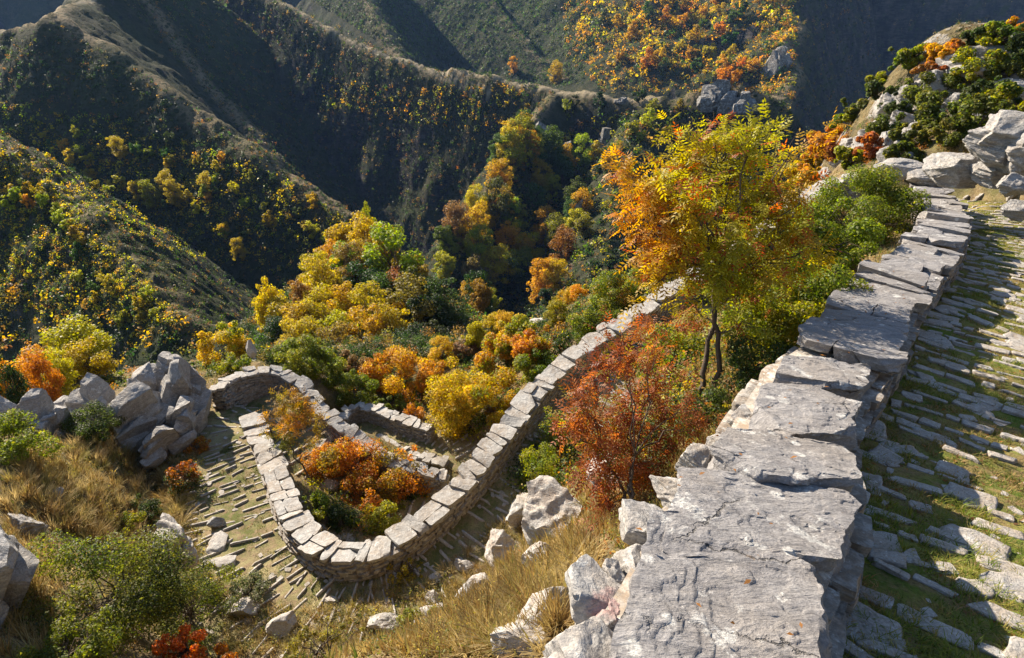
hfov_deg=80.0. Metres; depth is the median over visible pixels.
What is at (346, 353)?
shrub
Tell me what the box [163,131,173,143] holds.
tree
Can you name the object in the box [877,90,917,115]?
shrub
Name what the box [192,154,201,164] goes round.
tree
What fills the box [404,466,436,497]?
shrub
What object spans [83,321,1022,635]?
fallen leaves
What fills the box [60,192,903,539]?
bank scrub
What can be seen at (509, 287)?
tree
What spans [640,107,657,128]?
tree
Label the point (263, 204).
tree
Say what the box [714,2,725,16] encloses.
tree
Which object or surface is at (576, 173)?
rock outcrop
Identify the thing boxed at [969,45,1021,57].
rock outcrop
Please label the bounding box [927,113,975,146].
shrub
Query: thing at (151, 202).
tree
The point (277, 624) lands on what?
boulder
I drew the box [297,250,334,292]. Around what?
tree
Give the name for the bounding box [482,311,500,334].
shrub
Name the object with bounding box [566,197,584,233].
rock outcrop
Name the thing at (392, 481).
shrub
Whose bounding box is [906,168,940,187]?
boulder
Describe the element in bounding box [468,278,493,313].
tree
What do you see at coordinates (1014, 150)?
boulder
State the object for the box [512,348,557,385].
shrub
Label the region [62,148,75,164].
tree
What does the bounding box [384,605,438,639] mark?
shrub
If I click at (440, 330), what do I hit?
tree
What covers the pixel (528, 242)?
tree
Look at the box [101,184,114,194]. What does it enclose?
tree
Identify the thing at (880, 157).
rock outcrop
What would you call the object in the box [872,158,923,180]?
boulder
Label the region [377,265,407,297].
tree
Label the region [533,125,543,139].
tree
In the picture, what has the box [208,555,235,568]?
boulder
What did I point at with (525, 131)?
tree
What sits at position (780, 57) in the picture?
rock outcrop
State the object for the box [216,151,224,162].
tree
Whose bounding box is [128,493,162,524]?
shrub
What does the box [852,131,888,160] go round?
shrub
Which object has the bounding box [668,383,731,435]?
shrub
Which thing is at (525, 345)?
shrub
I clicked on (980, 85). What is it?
shrub
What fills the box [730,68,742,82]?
tree
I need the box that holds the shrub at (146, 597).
[12,524,196,656]
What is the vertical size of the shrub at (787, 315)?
1.155 m
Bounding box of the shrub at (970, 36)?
[959,24,997,45]
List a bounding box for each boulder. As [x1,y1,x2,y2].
[0,525,38,628]
[8,513,48,537]
[46,487,64,500]
[150,513,189,572]
[180,535,198,571]
[206,516,225,526]
[206,530,227,553]
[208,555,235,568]
[226,597,259,617]
[245,339,256,358]
[265,610,297,637]
[315,439,332,449]
[320,478,339,491]
[324,595,336,604]
[367,612,398,633]
[412,602,442,622]
[425,590,439,603]
[454,558,474,572]
[456,572,493,596]
[484,528,516,568]
[489,618,552,657]
[505,492,527,528]
[517,586,568,625]
[521,541,551,572]
[522,475,582,545]
[586,458,628,491]
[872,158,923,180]
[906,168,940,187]
[922,152,980,188]
[962,126,1010,173]
[970,162,1008,188]
[977,110,1023,146]
[996,172,1023,196]
[1000,199,1023,221]
[1004,132,1023,175]
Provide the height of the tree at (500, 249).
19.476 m
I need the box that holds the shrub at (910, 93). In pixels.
[901,71,962,105]
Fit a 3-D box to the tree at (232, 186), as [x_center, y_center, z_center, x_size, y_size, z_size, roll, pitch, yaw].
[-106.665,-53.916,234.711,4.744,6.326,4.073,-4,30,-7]
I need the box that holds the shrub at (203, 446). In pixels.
[182,435,211,455]
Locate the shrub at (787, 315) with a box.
[722,276,825,352]
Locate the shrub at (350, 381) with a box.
[321,369,379,406]
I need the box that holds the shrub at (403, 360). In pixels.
[357,345,446,403]
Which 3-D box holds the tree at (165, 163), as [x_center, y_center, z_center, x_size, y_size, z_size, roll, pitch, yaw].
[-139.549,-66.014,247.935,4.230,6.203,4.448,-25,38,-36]
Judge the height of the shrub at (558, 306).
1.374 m
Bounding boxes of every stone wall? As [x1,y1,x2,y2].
[209,365,449,496]
[239,173,893,582]
[338,401,437,442]
[375,433,449,468]
[542,182,973,657]
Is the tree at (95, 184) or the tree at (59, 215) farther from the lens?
the tree at (95, 184)
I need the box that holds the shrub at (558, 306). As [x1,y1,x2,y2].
[542,296,568,326]
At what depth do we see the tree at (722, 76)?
294.85 m
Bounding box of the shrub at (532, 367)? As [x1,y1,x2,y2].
[523,364,541,382]
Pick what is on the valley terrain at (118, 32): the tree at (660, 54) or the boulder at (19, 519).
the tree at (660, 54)
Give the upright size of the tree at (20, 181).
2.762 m
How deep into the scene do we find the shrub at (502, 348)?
25.58 m
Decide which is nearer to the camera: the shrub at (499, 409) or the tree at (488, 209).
the shrub at (499, 409)
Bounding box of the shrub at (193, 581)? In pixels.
[153,538,244,653]
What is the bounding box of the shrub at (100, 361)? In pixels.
[62,336,118,379]
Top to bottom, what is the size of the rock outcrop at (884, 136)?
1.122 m
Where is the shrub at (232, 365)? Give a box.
[213,352,251,375]
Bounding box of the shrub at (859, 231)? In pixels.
[755,196,886,280]
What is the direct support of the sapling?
on the hillside
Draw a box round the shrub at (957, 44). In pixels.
[949,39,968,59]
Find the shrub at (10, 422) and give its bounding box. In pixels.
[0,408,63,465]
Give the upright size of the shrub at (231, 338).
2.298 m
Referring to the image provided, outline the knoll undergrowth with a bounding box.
[236,277,616,365]
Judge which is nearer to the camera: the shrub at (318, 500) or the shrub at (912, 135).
the shrub at (318, 500)
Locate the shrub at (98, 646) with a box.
[15,604,124,657]
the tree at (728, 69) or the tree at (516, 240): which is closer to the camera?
the tree at (516, 240)
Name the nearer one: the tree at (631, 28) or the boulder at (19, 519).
the boulder at (19, 519)
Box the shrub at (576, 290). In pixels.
[569,284,588,300]
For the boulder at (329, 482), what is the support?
on the hillside
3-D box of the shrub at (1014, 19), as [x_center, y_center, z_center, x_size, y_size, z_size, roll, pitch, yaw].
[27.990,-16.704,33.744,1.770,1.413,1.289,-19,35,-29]
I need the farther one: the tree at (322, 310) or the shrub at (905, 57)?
the tree at (322, 310)
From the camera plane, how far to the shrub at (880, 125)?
30.03 m
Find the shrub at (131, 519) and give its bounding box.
[118,510,146,538]
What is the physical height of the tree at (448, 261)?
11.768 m
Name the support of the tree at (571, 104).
on the valley terrain at (118, 32)
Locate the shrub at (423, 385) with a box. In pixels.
[416,371,436,396]
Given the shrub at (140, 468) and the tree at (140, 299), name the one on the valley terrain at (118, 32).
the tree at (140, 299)
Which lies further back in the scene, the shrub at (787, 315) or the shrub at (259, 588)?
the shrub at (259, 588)
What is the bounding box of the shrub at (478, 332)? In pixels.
[460,321,485,347]
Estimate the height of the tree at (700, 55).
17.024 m
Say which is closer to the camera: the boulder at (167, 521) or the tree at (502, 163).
the boulder at (167, 521)
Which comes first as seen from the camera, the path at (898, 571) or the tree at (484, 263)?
the path at (898, 571)
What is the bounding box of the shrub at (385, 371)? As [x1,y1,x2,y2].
[355,352,390,391]
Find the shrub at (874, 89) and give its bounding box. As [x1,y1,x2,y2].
[864,80,899,100]
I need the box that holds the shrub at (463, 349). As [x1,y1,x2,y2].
[452,339,484,359]
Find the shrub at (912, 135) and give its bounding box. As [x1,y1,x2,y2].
[887,122,938,152]
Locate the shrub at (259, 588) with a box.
[225,569,271,605]
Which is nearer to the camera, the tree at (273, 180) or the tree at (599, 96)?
the tree at (273, 180)
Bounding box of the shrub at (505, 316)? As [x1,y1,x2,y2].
[494,309,518,330]
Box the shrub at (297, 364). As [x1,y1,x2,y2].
[270,333,347,379]
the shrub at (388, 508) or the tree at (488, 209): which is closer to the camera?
the shrub at (388, 508)
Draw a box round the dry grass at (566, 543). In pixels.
[0,141,969,657]
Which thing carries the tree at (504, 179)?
on the valley terrain at (118, 32)
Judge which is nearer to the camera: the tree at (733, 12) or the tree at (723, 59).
the tree at (723, 59)
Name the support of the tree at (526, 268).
on the valley terrain at (118, 32)
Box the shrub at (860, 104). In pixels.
[840,97,868,117]
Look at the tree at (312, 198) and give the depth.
226.51 m
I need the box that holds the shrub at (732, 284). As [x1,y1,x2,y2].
[702,254,768,300]
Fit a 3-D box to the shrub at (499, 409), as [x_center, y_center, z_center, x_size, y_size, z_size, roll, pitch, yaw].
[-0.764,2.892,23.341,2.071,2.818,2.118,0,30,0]
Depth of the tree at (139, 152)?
249.43 m
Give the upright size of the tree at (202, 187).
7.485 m
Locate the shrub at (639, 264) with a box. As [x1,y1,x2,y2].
[632,238,686,281]
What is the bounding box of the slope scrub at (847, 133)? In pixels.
[835,41,1023,164]
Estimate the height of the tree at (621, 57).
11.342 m
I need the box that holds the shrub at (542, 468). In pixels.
[519,442,561,489]
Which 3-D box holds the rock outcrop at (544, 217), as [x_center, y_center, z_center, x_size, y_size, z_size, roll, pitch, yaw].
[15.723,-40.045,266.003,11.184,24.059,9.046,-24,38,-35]
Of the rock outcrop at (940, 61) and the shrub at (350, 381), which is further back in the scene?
the rock outcrop at (940, 61)
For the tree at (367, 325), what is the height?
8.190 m
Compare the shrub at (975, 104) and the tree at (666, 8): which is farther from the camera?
the tree at (666, 8)
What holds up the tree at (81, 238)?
on the valley terrain at (118, 32)
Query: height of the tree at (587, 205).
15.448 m
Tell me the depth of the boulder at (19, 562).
8.30 m
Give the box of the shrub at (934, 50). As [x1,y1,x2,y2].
[923,38,959,60]
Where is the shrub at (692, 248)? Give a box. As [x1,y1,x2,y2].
[679,231,715,264]
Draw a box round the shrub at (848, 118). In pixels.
[829,113,856,131]
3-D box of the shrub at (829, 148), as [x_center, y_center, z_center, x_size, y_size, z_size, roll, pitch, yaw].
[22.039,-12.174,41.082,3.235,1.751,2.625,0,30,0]
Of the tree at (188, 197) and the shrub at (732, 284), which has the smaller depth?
the shrub at (732, 284)
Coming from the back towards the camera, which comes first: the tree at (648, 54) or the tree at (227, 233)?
the tree at (648, 54)
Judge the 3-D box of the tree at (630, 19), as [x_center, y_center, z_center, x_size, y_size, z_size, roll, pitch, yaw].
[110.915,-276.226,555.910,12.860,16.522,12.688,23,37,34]
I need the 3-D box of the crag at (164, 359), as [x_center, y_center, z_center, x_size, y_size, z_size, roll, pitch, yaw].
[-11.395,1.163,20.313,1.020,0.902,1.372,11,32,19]
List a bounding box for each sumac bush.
[547,304,731,532]
[624,305,711,369]
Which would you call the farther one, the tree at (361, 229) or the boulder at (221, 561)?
the tree at (361, 229)
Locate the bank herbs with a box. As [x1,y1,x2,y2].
[37,400,724,657]
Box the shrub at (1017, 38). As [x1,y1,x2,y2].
[1004,31,1023,61]
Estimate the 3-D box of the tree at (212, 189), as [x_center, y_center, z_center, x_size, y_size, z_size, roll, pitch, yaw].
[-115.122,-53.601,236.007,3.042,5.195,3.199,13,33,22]
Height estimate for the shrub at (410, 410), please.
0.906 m
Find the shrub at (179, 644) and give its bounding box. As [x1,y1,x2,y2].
[151,622,207,657]
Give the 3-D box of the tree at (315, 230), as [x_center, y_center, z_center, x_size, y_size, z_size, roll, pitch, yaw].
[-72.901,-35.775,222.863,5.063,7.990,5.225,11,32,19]
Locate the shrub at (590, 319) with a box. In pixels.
[566,296,623,342]
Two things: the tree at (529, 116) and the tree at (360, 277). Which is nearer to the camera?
the tree at (360, 277)
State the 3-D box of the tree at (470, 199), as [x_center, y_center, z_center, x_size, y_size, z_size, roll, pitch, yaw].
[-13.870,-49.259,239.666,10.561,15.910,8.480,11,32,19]
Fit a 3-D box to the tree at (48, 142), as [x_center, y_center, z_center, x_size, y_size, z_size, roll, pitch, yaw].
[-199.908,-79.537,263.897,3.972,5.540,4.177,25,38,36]
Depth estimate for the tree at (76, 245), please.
125.55 m
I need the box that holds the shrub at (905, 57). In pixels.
[887,42,926,70]
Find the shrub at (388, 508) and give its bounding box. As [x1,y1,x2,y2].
[360,499,400,535]
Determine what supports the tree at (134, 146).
on the valley terrain at (118, 32)
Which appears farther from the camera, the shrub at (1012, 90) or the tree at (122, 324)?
the tree at (122, 324)
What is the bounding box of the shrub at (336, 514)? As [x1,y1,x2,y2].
[326,504,356,533]
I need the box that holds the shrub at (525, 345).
[509,324,557,360]
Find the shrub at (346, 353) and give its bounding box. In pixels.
[339,349,367,372]
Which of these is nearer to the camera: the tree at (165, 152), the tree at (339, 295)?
the tree at (339, 295)
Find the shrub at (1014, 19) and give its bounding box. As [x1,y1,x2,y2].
[1004,15,1023,37]
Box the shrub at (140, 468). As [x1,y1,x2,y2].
[135,456,152,472]
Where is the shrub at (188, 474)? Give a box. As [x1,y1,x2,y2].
[162,459,201,496]
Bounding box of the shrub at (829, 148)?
[814,134,848,161]
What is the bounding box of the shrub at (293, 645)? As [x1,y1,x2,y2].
[287,616,365,657]
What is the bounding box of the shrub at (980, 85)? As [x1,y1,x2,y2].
[959,75,1023,103]
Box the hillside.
[0,98,1023,657]
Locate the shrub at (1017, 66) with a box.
[983,57,1023,79]
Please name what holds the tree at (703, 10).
on the valley terrain at (118, 32)
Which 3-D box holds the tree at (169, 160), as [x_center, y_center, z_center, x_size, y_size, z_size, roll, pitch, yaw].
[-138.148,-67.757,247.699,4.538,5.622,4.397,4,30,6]
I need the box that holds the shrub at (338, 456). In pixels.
[316,435,382,485]
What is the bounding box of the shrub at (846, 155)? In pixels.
[834,142,866,168]
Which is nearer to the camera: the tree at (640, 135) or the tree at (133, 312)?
the tree at (133, 312)
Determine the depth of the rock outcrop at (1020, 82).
32.18 m
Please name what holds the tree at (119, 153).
on the valley terrain at (118, 32)
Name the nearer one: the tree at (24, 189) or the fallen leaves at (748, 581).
the fallen leaves at (748, 581)
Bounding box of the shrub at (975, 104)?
[939,92,1016,132]
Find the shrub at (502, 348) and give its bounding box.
[473,332,515,385]
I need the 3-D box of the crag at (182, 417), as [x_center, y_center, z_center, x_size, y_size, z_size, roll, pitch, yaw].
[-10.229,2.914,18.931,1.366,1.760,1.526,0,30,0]
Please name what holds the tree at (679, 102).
on the valley terrain at (118, 32)
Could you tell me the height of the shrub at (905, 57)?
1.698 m
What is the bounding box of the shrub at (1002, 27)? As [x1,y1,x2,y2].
[974,20,1023,46]
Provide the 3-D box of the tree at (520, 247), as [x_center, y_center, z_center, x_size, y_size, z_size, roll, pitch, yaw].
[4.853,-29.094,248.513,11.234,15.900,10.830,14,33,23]
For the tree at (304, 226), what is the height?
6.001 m
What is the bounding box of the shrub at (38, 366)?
[20,351,65,401]
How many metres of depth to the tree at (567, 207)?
236.57 m
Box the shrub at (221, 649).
[196,641,238,657]
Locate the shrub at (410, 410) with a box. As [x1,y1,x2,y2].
[403,402,425,418]
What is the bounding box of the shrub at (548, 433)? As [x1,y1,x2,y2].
[538,405,582,444]
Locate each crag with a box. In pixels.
[0,395,17,417]
[14,388,80,435]
[40,405,93,436]
[54,372,116,419]
[105,379,170,453]
[123,362,164,391]
[138,424,196,468]
[150,351,182,373]
[159,358,211,416]
[165,395,207,436]
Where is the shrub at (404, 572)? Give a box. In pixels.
[386,556,422,583]
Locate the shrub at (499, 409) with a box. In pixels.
[465,367,517,427]
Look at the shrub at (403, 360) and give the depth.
28.34 m
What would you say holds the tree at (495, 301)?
on the valley terrain at (118, 32)
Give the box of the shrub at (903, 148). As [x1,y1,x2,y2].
[882,140,925,162]
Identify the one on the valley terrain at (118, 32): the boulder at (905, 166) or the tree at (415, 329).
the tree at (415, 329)
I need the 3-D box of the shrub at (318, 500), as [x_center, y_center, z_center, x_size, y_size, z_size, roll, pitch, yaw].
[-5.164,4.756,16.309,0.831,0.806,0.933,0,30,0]
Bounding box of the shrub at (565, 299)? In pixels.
[556,286,571,304]
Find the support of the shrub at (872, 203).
on the hillside
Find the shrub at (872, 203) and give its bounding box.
[797,163,931,250]
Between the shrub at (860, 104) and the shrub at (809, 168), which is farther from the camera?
the shrub at (860, 104)
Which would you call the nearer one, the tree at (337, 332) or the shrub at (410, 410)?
the shrub at (410, 410)
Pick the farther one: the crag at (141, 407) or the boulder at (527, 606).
the crag at (141, 407)
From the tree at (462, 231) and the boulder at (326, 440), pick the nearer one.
the boulder at (326, 440)
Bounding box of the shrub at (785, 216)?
[768,200,802,234]
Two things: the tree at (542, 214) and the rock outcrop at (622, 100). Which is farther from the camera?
the rock outcrop at (622, 100)
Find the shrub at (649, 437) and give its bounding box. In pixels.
[607,420,680,482]
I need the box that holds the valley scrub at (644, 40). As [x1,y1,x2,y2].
[0,0,1023,364]
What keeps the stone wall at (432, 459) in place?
on the hillside
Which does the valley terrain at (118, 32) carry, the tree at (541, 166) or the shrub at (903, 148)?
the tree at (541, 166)
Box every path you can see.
[151,198,858,657]
[843,186,1023,657]
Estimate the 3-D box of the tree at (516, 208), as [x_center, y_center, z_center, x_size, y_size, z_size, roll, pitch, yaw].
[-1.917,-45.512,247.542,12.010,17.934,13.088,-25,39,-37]
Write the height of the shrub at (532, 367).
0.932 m
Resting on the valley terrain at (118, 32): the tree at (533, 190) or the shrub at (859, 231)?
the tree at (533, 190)
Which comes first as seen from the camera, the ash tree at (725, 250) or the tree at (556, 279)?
the ash tree at (725, 250)
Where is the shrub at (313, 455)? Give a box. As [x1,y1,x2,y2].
[297,439,346,483]
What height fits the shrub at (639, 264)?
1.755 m
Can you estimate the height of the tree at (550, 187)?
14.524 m
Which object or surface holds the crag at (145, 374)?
on the hillside
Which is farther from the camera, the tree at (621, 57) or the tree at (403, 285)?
the tree at (621, 57)
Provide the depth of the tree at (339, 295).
74.62 m
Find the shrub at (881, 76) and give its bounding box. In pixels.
[865,71,887,82]
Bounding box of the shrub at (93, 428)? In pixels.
[56,400,126,444]
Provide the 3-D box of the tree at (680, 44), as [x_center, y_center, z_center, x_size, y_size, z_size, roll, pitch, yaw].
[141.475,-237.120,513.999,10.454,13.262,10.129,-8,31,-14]
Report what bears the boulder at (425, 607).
on the hillside
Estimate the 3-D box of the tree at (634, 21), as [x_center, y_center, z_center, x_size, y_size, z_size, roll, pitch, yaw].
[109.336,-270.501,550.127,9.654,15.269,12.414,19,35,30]
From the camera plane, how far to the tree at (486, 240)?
218.42 m
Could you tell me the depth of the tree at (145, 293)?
112.98 m
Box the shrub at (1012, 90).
[981,81,1023,111]
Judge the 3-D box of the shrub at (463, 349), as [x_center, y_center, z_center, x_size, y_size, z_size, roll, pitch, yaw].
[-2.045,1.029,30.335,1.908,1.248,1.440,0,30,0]
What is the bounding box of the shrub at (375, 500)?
[339,469,402,510]
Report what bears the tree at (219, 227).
on the valley terrain at (118, 32)
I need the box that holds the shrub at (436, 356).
[427,335,454,369]
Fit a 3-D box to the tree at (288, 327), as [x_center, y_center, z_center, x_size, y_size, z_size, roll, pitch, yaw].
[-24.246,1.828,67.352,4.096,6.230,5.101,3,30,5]
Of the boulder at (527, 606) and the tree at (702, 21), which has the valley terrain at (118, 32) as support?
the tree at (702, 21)
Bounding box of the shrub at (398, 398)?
[370,390,406,410]
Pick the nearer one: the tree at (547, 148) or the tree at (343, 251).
the tree at (343, 251)
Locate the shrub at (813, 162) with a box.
[796,150,823,171]
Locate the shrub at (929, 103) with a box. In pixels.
[913,89,962,126]
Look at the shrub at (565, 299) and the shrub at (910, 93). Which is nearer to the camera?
the shrub at (565, 299)
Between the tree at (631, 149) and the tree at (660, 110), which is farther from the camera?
the tree at (660, 110)
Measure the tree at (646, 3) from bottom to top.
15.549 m
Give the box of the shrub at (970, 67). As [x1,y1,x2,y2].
[949,45,1014,88]
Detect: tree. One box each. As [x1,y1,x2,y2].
[0,194,16,208]
[0,355,31,403]
[0,359,32,398]
[2,183,13,193]
[8,186,21,199]
[12,344,57,389]
[16,179,28,185]
[18,193,30,201]
[20,194,36,208]
[21,180,33,196]
[29,184,48,201]
[35,193,48,206]
[37,131,47,139]
[38,314,115,376]
[38,347,79,395]
[41,327,83,371]
[44,139,54,148]
[49,202,64,216]
[50,209,65,226]
[56,138,68,149]
[60,218,74,230]
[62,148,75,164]
[64,219,76,232]
[66,225,84,240]
[69,124,80,139]
[70,241,84,260]
[70,269,84,281]
[72,231,86,244]
[73,145,85,155]
[79,152,93,164]
[85,280,98,295]
[87,169,97,179]
[89,180,99,190]
[89,290,101,305]
[95,273,115,289]
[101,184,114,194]
[105,135,127,159]
[107,286,119,297]
[111,175,126,189]
[114,309,129,327]
[119,309,132,324]
[127,180,147,200]
[129,143,141,154]
[129,304,140,314]
[132,296,146,307]
[133,304,148,319]
[135,149,149,159]
[137,178,162,208]
[137,285,155,302]
[143,146,154,157]
[148,307,160,318]
[154,168,172,193]
[160,147,169,159]
[161,199,173,209]
[162,178,184,206]
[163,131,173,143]
[163,159,172,170]
[167,155,176,165]
[184,189,193,203]
[190,199,200,213]
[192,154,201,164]
[195,171,211,194]
[198,184,209,199]
[203,192,211,202]
[209,184,218,194]
[210,160,219,172]
[211,173,219,184]
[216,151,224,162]
[217,221,229,230]
[218,223,230,238]
[218,223,231,238]
[227,180,238,193]
[229,237,246,260]
[238,197,250,208]
[240,231,248,239]
[242,168,254,181]
[251,276,284,325]
[257,294,295,336]
[260,201,269,209]
[262,209,273,227]
[263,316,289,346]
[267,173,278,184]
[268,217,277,227]
[275,318,307,343]
[278,300,323,334]
[286,314,327,341]
[287,278,318,305]
[292,206,302,217]
[296,256,345,315]
[297,220,312,233]
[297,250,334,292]
[300,283,348,328]
[303,220,319,240]
[306,192,317,207]
[309,238,342,269]
[313,222,358,260]
[316,308,360,341]
[316,320,349,345]
[319,231,326,242]
[326,280,366,320]
[327,240,360,280]
[331,240,365,288]
[336,259,379,306]
[338,303,391,344]
[346,210,383,269]
[347,281,389,332]
[359,225,398,267]
[360,201,377,236]
[361,221,426,286]
[364,271,403,307]
[365,302,411,337]
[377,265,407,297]
[377,301,409,329]
[385,271,436,328]
[388,265,442,298]
[389,253,432,280]
[393,321,423,338]
[404,293,454,332]
[421,318,458,336]
[422,276,464,325]
[431,250,456,279]
[432,224,457,250]
[437,231,459,256]
[441,200,473,244]
[453,224,471,250]
[459,271,478,283]
[460,232,487,258]
[460,253,488,282]
[460,280,477,297]
[461,200,492,245]
[462,270,494,308]
[463,222,497,262]
[464,183,488,217]
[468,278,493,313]
[474,202,500,229]
[476,175,511,230]
[479,207,496,231]
[479,249,506,291]
[484,158,513,193]
[485,243,514,287]
[486,132,511,169]
[486,167,509,188]
[488,184,519,221]
[489,287,502,308]
[493,221,520,253]
[493,257,526,302]
[494,130,528,179]
[495,125,521,172]
[497,194,521,226]
[500,119,525,143]
[500,248,527,298]
[503,221,522,249]
[505,133,531,165]
[507,56,517,74]
[508,115,536,167]
[508,201,522,221]
[510,232,535,252]
[510,255,532,274]
[513,240,535,260]
[514,203,528,231]
[515,246,537,280]
[516,109,534,129]
[519,111,533,130]
[519,129,540,170]
[519,231,545,266]
[523,182,546,217]
[526,138,549,168]
[526,257,557,303]
[530,132,546,166]
[530,170,548,186]
[530,205,556,248]
[532,158,554,185]
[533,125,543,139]
[534,141,555,173]
[535,212,565,256]
[538,288,553,304]
[540,124,564,166]
[541,173,562,200]
[543,258,569,293]
[547,59,563,83]
[548,224,576,267]
[549,142,579,166]
[550,146,579,187]
[562,98,574,120]
[563,175,592,201]
[563,196,582,218]
[563,208,583,229]
[567,94,579,111]
[569,187,593,212]
[571,132,593,175]
[573,211,595,237]
[587,140,605,160]
[593,91,606,111]
[593,97,851,399]
[594,163,601,173]
[598,8,609,23]
[600,152,615,170]
[610,140,621,149]
[611,14,623,28]
[615,48,624,59]
[616,54,625,61]
[623,147,634,162]
[624,24,634,39]
[624,120,639,137]
[626,20,638,32]
[627,16,640,27]
[629,28,639,41]
[631,89,646,101]
[635,130,645,141]
[635,163,643,172]
[640,46,654,68]
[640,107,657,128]
[641,1,653,14]
[643,98,661,112]
[645,5,656,19]
[652,47,666,67]
[655,107,664,116]
[657,57,671,76]
[658,4,672,22]
[659,0,672,6]
[660,125,673,138]
[666,117,674,127]
[671,0,682,11]
[673,39,687,52]
[674,99,685,111]
[677,12,688,25]
[679,0,693,11]
[680,5,688,13]
[685,45,700,62]
[686,24,702,42]
[688,9,699,25]
[688,44,702,60]
[690,57,702,72]
[696,14,705,23]
[698,4,707,17]
[698,18,708,28]
[702,42,716,61]
[713,21,726,36]
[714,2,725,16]
[715,53,729,71]
[716,63,734,79]
[717,71,725,78]
[721,31,738,48]
[725,43,738,57]
[728,9,743,22]
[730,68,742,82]
[734,0,748,13]
[736,56,747,68]
[741,55,752,68]
[745,57,762,72]
[745,69,752,81]
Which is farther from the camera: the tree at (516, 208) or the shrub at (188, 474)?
the tree at (516, 208)
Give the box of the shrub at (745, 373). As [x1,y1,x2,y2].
[725,333,798,390]
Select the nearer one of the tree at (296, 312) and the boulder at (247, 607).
the boulder at (247, 607)
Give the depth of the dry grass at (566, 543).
8.97 m
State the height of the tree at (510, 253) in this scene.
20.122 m
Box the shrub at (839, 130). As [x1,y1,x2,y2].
[806,124,844,152]
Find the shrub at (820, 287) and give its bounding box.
[771,246,873,322]
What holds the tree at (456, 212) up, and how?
on the valley terrain at (118, 32)
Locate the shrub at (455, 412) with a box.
[423,356,498,442]
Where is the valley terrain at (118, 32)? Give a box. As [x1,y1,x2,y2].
[0,0,1023,399]
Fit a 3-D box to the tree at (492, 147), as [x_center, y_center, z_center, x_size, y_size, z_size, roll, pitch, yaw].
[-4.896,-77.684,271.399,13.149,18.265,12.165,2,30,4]
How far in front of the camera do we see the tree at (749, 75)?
460.98 m
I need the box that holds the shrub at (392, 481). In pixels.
[351,444,419,500]
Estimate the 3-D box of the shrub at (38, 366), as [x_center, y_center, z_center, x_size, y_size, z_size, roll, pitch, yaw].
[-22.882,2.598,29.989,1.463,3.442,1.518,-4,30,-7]
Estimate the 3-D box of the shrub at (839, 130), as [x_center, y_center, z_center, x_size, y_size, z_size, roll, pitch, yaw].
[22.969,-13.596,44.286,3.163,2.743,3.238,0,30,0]
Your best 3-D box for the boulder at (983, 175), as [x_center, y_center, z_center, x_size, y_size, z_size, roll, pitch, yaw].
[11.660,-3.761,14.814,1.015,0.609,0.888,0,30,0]
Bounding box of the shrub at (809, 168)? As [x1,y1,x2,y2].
[781,166,821,189]
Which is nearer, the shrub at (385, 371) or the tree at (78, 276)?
the shrub at (385, 371)
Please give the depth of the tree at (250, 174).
235.55 m
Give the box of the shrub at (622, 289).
[583,268,647,309]
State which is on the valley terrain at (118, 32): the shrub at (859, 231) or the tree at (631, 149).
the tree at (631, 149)
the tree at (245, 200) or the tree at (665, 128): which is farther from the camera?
the tree at (665, 128)
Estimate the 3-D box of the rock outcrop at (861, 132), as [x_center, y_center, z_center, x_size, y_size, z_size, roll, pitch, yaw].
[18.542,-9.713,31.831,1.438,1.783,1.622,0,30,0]
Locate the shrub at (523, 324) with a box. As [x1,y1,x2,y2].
[497,313,537,339]
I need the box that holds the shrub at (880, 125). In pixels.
[864,112,906,135]
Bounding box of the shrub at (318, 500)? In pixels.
[301,489,330,521]
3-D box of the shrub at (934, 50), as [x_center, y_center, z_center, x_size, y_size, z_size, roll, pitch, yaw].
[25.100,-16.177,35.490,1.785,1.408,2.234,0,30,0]
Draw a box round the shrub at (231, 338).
[196,320,254,366]
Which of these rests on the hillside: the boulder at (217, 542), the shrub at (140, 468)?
the shrub at (140, 468)
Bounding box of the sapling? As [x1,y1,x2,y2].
[253,381,330,482]
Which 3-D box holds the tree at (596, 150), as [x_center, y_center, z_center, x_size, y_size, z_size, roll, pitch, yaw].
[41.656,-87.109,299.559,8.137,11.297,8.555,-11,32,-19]
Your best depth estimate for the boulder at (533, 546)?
6.47 m
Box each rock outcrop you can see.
[535,121,550,141]
[539,211,550,248]
[563,141,577,174]
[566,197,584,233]
[590,127,611,154]
[614,97,626,104]
[697,79,737,113]
[730,91,758,118]
[760,45,792,78]
[819,167,830,177]
[828,157,840,167]
[839,137,852,146]
[850,129,867,147]
[872,92,906,118]
[874,130,896,146]
[876,140,908,161]
[889,110,914,124]
[894,74,939,106]
[902,122,917,133]
[916,69,948,92]
[935,53,995,78]
[943,92,961,105]
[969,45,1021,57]
[992,78,1023,97]
[1002,71,1023,79]
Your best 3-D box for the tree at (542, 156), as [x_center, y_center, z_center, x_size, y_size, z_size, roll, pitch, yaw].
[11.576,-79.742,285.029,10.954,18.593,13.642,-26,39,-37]
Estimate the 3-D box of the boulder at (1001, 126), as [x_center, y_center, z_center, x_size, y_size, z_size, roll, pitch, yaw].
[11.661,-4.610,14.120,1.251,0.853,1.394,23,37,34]
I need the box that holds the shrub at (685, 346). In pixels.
[632,321,712,383]
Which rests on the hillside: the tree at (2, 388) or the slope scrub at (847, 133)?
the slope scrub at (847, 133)
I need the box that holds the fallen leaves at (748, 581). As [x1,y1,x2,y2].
[636,285,922,634]
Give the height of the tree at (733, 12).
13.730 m
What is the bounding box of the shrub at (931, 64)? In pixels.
[910,56,947,74]

